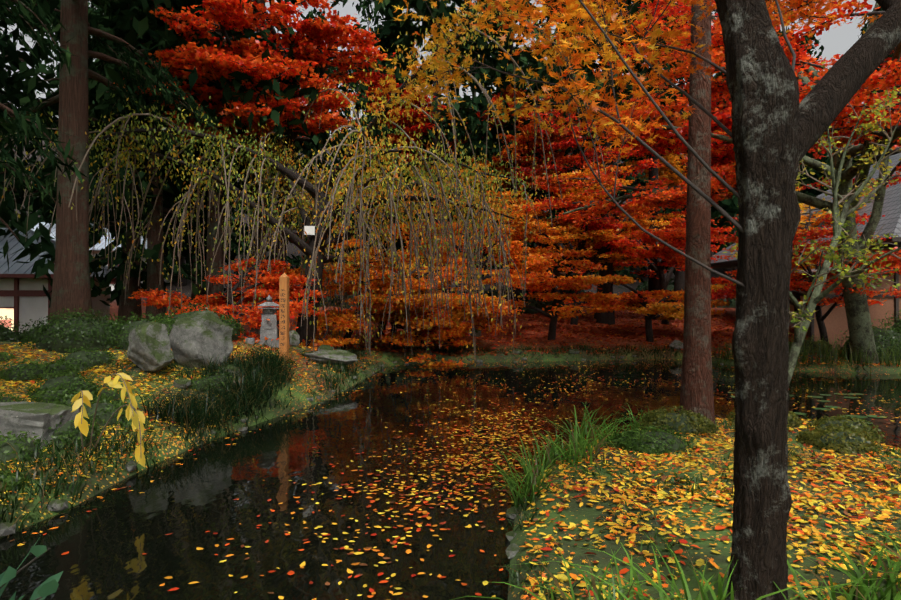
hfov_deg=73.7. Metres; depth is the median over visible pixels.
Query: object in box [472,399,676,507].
grass
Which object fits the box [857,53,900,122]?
forest tree
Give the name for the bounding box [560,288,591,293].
forest shrub
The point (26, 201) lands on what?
forest tree
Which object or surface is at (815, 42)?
forest tree
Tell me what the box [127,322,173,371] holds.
boulder
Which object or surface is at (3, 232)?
cedar tree
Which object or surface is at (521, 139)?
tall red maple tree
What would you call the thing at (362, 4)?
forest tree
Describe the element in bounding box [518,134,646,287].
forest tree
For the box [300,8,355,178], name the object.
forest tree
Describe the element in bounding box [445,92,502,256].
forest tree
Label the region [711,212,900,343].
small maple tree
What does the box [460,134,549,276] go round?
forest tree
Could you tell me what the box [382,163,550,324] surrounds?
maple tree
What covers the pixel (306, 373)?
fallen leaves
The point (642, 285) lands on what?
forest shrub
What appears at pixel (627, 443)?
azalea shrub
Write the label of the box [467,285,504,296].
forest shrub
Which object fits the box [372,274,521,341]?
maple tree
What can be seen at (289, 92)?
cedar tree
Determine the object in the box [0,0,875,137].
sky
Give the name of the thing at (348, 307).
forest shrub
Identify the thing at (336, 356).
flat boulder
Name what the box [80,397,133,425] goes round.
bank shrub
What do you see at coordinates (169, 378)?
rock base tufts
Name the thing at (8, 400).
bank shrub
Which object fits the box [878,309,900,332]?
shrub
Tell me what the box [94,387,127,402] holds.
bank shrub
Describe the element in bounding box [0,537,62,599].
green sprig
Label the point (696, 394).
pine tree
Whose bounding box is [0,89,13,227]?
forest tree
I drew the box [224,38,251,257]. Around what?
forest tree
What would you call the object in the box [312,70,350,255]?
forest tree
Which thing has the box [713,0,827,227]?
forest tree
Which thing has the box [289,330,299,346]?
rock
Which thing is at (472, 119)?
cedar tree
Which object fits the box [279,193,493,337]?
maple tree
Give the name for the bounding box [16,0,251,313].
cedar tree
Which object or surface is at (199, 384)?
bank shrub
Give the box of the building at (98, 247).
[31,222,175,291]
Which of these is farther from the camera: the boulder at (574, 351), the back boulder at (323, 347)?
the boulder at (574, 351)
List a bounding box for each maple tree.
[117,0,395,337]
[128,257,333,348]
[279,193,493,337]
[293,247,455,348]
[316,263,505,367]
[359,70,553,265]
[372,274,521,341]
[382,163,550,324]
[468,84,613,292]
[477,240,663,339]
[481,162,685,324]
[496,93,733,318]
[520,0,900,363]
[561,195,736,324]
[561,274,729,341]
[619,89,737,301]
[711,186,871,335]
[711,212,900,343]
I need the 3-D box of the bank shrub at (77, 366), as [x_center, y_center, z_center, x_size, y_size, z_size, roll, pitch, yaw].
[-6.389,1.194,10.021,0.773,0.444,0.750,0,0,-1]
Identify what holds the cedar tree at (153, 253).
on the ground at (574, 512)
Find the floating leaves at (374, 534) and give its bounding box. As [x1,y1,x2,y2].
[11,359,900,599]
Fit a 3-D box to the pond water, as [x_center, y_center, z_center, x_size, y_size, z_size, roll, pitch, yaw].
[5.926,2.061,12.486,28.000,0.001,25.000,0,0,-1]
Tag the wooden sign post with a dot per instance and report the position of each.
(284, 310)
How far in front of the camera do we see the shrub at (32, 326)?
19.60 m
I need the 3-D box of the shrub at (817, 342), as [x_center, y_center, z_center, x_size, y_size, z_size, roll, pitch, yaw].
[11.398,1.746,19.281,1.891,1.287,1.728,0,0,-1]
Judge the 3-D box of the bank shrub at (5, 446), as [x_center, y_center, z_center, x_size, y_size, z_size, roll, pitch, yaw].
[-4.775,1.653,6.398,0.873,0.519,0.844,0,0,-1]
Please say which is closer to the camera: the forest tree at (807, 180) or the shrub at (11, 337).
the shrub at (11, 337)
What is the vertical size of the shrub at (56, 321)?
1.576 m
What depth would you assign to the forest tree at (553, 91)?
40.38 m
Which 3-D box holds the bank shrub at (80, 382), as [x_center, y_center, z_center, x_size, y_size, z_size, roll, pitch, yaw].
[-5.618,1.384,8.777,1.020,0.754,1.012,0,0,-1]
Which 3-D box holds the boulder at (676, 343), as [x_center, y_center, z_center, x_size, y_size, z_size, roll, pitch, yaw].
[8.286,1.659,22.020,0.596,0.393,0.506,0,0,-1]
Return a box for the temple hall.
[0,228,115,333]
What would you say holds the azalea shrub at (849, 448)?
on the ground at (574, 512)
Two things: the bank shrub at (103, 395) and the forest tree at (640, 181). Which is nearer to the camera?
the bank shrub at (103, 395)
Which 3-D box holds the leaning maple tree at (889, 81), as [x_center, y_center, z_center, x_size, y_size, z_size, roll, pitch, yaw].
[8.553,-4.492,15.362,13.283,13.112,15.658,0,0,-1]
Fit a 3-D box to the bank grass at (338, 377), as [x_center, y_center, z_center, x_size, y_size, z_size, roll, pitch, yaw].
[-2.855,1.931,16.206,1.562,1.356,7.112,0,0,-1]
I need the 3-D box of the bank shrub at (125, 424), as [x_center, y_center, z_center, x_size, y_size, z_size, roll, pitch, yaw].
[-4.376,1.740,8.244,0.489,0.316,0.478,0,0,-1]
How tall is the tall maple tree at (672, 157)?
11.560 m
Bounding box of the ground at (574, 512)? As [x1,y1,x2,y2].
[0,136,900,599]
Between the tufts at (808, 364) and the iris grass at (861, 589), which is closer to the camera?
the iris grass at (861, 589)
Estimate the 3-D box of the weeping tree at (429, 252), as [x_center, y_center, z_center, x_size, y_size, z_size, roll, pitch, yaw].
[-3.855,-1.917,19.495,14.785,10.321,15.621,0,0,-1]
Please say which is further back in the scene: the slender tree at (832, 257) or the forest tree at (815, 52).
the forest tree at (815, 52)
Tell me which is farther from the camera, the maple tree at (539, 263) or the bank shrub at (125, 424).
the maple tree at (539, 263)
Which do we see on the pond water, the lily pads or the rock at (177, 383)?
the lily pads
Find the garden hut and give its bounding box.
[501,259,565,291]
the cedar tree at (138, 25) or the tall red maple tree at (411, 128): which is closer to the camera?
the cedar tree at (138, 25)
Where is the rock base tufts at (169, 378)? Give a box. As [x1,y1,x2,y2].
[3,339,361,446]
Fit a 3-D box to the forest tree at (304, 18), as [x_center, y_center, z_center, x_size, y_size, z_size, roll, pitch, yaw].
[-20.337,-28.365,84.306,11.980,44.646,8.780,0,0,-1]
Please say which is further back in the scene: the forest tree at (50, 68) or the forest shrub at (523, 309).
the forest tree at (50, 68)
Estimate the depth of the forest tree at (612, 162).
93.86 m
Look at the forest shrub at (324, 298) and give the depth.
37.64 m
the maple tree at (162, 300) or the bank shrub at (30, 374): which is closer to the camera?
the bank shrub at (30, 374)
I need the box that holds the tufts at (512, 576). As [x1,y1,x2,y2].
[0,385,899,599]
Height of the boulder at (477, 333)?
0.580 m
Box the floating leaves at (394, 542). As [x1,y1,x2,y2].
[159,392,595,598]
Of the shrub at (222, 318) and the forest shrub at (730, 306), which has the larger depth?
the forest shrub at (730, 306)
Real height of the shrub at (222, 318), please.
1.474 m
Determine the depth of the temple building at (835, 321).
20.42 m
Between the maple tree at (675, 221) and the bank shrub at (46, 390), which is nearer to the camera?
the bank shrub at (46, 390)
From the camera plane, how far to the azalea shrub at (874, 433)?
7.85 m
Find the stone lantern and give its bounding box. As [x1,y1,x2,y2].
[246,295,278,347]
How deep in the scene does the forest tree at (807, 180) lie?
41.40 m
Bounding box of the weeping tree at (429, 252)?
[0,0,611,362]
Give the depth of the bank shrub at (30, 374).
9.18 m
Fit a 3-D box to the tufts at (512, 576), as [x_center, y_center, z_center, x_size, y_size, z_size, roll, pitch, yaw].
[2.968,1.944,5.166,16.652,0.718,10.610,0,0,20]
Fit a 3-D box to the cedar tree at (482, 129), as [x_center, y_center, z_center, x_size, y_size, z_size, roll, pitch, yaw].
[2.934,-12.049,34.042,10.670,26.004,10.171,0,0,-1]
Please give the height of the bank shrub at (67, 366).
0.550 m
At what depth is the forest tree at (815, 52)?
79.17 m
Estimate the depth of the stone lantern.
14.62 m
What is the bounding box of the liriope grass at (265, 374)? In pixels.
[114,338,311,451]
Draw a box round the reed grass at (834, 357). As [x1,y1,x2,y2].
[713,328,900,373]
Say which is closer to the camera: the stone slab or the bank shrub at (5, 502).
the bank shrub at (5, 502)
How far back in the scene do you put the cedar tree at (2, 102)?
19.84 m
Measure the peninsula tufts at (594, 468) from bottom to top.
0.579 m
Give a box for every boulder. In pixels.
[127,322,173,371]
[169,310,232,368]
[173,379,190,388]
[219,365,239,377]
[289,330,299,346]
[303,350,357,364]
[318,345,333,350]
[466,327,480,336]
[514,349,522,353]
[568,349,579,353]
[669,340,682,348]
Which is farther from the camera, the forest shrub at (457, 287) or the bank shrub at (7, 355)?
the forest shrub at (457, 287)
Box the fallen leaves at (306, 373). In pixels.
[91,337,382,392]
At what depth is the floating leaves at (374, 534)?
6.95 m
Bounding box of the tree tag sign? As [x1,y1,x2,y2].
[304,225,314,235]
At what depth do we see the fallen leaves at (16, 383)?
9.56 m
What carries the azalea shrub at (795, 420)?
on the ground at (574, 512)
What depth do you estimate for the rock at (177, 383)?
10.01 m
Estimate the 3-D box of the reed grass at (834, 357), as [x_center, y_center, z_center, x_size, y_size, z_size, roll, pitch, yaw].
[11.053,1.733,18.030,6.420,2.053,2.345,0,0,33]
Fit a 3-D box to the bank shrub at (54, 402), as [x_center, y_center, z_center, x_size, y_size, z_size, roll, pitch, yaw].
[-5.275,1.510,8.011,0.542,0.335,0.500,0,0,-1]
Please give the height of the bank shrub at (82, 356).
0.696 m
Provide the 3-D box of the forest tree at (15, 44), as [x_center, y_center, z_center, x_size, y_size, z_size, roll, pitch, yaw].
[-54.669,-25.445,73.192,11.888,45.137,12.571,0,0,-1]
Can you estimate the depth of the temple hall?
23.58 m
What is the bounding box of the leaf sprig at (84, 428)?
[71,372,144,466]
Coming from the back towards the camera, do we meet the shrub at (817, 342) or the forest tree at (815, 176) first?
the forest tree at (815, 176)
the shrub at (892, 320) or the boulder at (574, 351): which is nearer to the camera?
the shrub at (892, 320)
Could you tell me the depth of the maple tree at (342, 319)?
19.18 m
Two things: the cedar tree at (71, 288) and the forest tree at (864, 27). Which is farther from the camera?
the forest tree at (864, 27)
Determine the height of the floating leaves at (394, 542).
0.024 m
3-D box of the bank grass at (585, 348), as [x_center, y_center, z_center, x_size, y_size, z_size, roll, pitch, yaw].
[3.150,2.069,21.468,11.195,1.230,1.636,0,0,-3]
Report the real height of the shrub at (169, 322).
1.383 m
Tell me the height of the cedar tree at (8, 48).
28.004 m
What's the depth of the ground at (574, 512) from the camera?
5.99 m
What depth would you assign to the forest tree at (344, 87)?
82.41 m
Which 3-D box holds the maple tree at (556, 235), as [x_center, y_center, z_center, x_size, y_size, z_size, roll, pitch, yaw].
[6.401,-2.404,29.125,10.902,7.416,8.918,0,0,-1]
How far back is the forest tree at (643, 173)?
71.90 m
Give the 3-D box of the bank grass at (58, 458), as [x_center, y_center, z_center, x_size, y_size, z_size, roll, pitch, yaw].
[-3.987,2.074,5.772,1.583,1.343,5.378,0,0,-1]
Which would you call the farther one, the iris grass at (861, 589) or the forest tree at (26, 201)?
the forest tree at (26, 201)
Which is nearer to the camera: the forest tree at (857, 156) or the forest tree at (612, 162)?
the forest tree at (857, 156)
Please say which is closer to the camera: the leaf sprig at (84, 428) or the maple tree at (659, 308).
the leaf sprig at (84, 428)
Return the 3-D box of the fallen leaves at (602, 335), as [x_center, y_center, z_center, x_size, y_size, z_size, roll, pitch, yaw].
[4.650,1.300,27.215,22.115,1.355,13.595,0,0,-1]
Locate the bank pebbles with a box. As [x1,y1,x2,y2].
[0,355,871,558]
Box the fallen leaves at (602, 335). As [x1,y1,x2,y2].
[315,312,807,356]
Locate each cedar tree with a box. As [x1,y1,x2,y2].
[0,0,87,208]
[0,0,109,271]
[0,0,143,238]
[0,0,257,323]
[0,0,261,322]
[0,93,22,128]
[0,228,5,235]
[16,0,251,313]
[22,0,249,321]
[39,0,319,313]
[53,3,275,304]
[140,0,403,338]
[353,0,525,292]
[418,0,586,312]
[501,0,688,324]
[574,0,723,319]
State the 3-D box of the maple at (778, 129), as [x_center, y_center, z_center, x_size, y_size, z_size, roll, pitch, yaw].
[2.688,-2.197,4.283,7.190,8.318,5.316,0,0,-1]
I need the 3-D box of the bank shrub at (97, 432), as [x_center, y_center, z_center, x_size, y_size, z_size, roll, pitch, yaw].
[-4.660,1.621,7.087,1.037,0.772,1.003,0,0,-1]
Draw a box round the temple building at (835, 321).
[711,153,900,347]
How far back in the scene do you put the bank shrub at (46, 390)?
8.25 m
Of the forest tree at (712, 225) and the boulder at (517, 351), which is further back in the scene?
the forest tree at (712, 225)
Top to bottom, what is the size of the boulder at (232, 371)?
0.251 m
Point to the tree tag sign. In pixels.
(309, 229)
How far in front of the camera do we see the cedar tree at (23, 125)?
6.71 m
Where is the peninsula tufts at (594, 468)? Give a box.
[546,418,900,599]
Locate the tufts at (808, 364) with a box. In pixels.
[312,347,870,394]
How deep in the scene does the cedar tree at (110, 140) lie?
25.98 m
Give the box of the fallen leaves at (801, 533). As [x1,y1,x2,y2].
[519,418,900,599]
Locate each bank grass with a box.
[0,417,175,546]
[312,347,376,393]
[389,341,682,359]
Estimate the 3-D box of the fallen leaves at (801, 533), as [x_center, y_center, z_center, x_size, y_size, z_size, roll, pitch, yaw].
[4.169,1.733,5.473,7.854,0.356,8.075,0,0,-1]
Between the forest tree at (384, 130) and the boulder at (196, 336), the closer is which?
the boulder at (196, 336)
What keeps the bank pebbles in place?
on the ground at (574, 512)
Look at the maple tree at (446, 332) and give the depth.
20.06 m
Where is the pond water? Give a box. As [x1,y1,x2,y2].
[0,359,900,599]
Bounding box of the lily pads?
[728,392,886,423]
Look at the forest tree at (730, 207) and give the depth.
40.27 m
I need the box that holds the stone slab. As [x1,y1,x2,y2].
[0,401,78,448]
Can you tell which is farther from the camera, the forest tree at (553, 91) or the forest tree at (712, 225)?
the forest tree at (712, 225)
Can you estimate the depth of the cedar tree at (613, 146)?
30.89 m
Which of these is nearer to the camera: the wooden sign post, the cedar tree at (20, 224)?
the wooden sign post
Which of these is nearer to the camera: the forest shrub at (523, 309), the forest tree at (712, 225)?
the forest shrub at (523, 309)
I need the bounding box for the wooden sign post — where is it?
[279,273,288,360]
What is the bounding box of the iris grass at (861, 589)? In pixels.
[451,503,900,599]
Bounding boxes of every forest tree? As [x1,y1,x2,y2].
[0,30,40,223]
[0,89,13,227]
[17,64,58,222]
[24,62,141,238]
[107,189,246,286]
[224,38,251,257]
[225,134,309,285]
[289,13,333,225]
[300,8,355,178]
[306,8,462,278]
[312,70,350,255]
[323,106,424,277]
[326,0,366,131]
[349,0,381,127]
[426,0,496,221]
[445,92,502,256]
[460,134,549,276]
[463,24,491,185]
[518,0,631,293]
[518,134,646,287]
[586,131,625,214]
[594,146,678,279]
[638,66,689,220]
[664,70,814,283]
[711,104,734,276]
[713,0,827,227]
[719,20,830,227]
[781,6,827,186]
[786,27,821,55]
[799,0,823,193]
[799,50,833,190]
[816,17,900,192]
[852,8,883,164]
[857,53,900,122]
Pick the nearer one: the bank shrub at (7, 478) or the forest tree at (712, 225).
the bank shrub at (7, 478)
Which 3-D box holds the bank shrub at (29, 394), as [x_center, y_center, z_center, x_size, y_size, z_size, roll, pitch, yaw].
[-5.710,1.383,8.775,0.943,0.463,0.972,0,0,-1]
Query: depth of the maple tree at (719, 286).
25.51 m
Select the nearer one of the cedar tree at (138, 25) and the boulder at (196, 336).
the boulder at (196, 336)
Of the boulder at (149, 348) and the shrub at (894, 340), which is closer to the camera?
the boulder at (149, 348)
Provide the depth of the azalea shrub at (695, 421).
7.83 m
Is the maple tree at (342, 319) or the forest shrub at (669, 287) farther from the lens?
the forest shrub at (669, 287)
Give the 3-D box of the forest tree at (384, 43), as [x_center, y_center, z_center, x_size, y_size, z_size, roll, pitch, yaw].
[-4.391,-10.694,40.750,10.521,22.354,10.104,0,0,-1]
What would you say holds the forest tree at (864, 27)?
on the ground at (574, 512)
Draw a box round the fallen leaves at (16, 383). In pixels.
[0,342,295,504]
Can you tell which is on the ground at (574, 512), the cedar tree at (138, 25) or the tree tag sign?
the cedar tree at (138, 25)
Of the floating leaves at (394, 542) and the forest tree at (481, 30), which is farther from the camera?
the forest tree at (481, 30)
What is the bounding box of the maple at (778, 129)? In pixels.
[346,0,900,599]
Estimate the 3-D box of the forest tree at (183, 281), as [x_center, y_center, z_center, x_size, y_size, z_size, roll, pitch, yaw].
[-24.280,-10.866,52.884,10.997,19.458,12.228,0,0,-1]
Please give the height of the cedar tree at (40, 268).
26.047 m
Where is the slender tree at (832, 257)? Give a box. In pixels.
[722,62,900,383]
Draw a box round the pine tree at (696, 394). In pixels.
[679,0,714,423]
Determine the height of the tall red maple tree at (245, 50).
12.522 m
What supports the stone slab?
on the ground at (574, 512)
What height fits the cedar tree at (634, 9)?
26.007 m
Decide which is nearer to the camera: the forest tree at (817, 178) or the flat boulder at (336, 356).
the flat boulder at (336, 356)
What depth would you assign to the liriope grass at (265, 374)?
9.96 m
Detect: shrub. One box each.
[0,315,35,342]
[0,352,15,362]
[0,359,49,381]
[0,391,22,401]
[0,431,50,464]
[0,470,28,490]
[0,488,15,519]
[17,306,127,352]
[19,314,49,341]
[25,381,98,398]
[25,405,103,450]
[27,369,100,397]
[31,382,101,406]
[38,359,82,379]
[44,400,70,405]
[46,358,92,372]
[55,346,116,368]
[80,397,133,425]
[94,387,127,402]
[106,312,176,349]
[115,417,150,429]
[158,303,246,340]
[189,371,244,394]
[293,285,338,306]
[333,294,382,308]
[445,285,472,294]
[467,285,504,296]
[496,286,571,313]
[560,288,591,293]
[608,425,696,456]
[635,280,673,291]
[636,406,717,435]
[641,277,674,301]
[711,282,735,307]
[726,410,802,427]
[788,335,838,356]
[795,426,882,455]
[807,414,886,441]
[835,319,900,361]
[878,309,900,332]

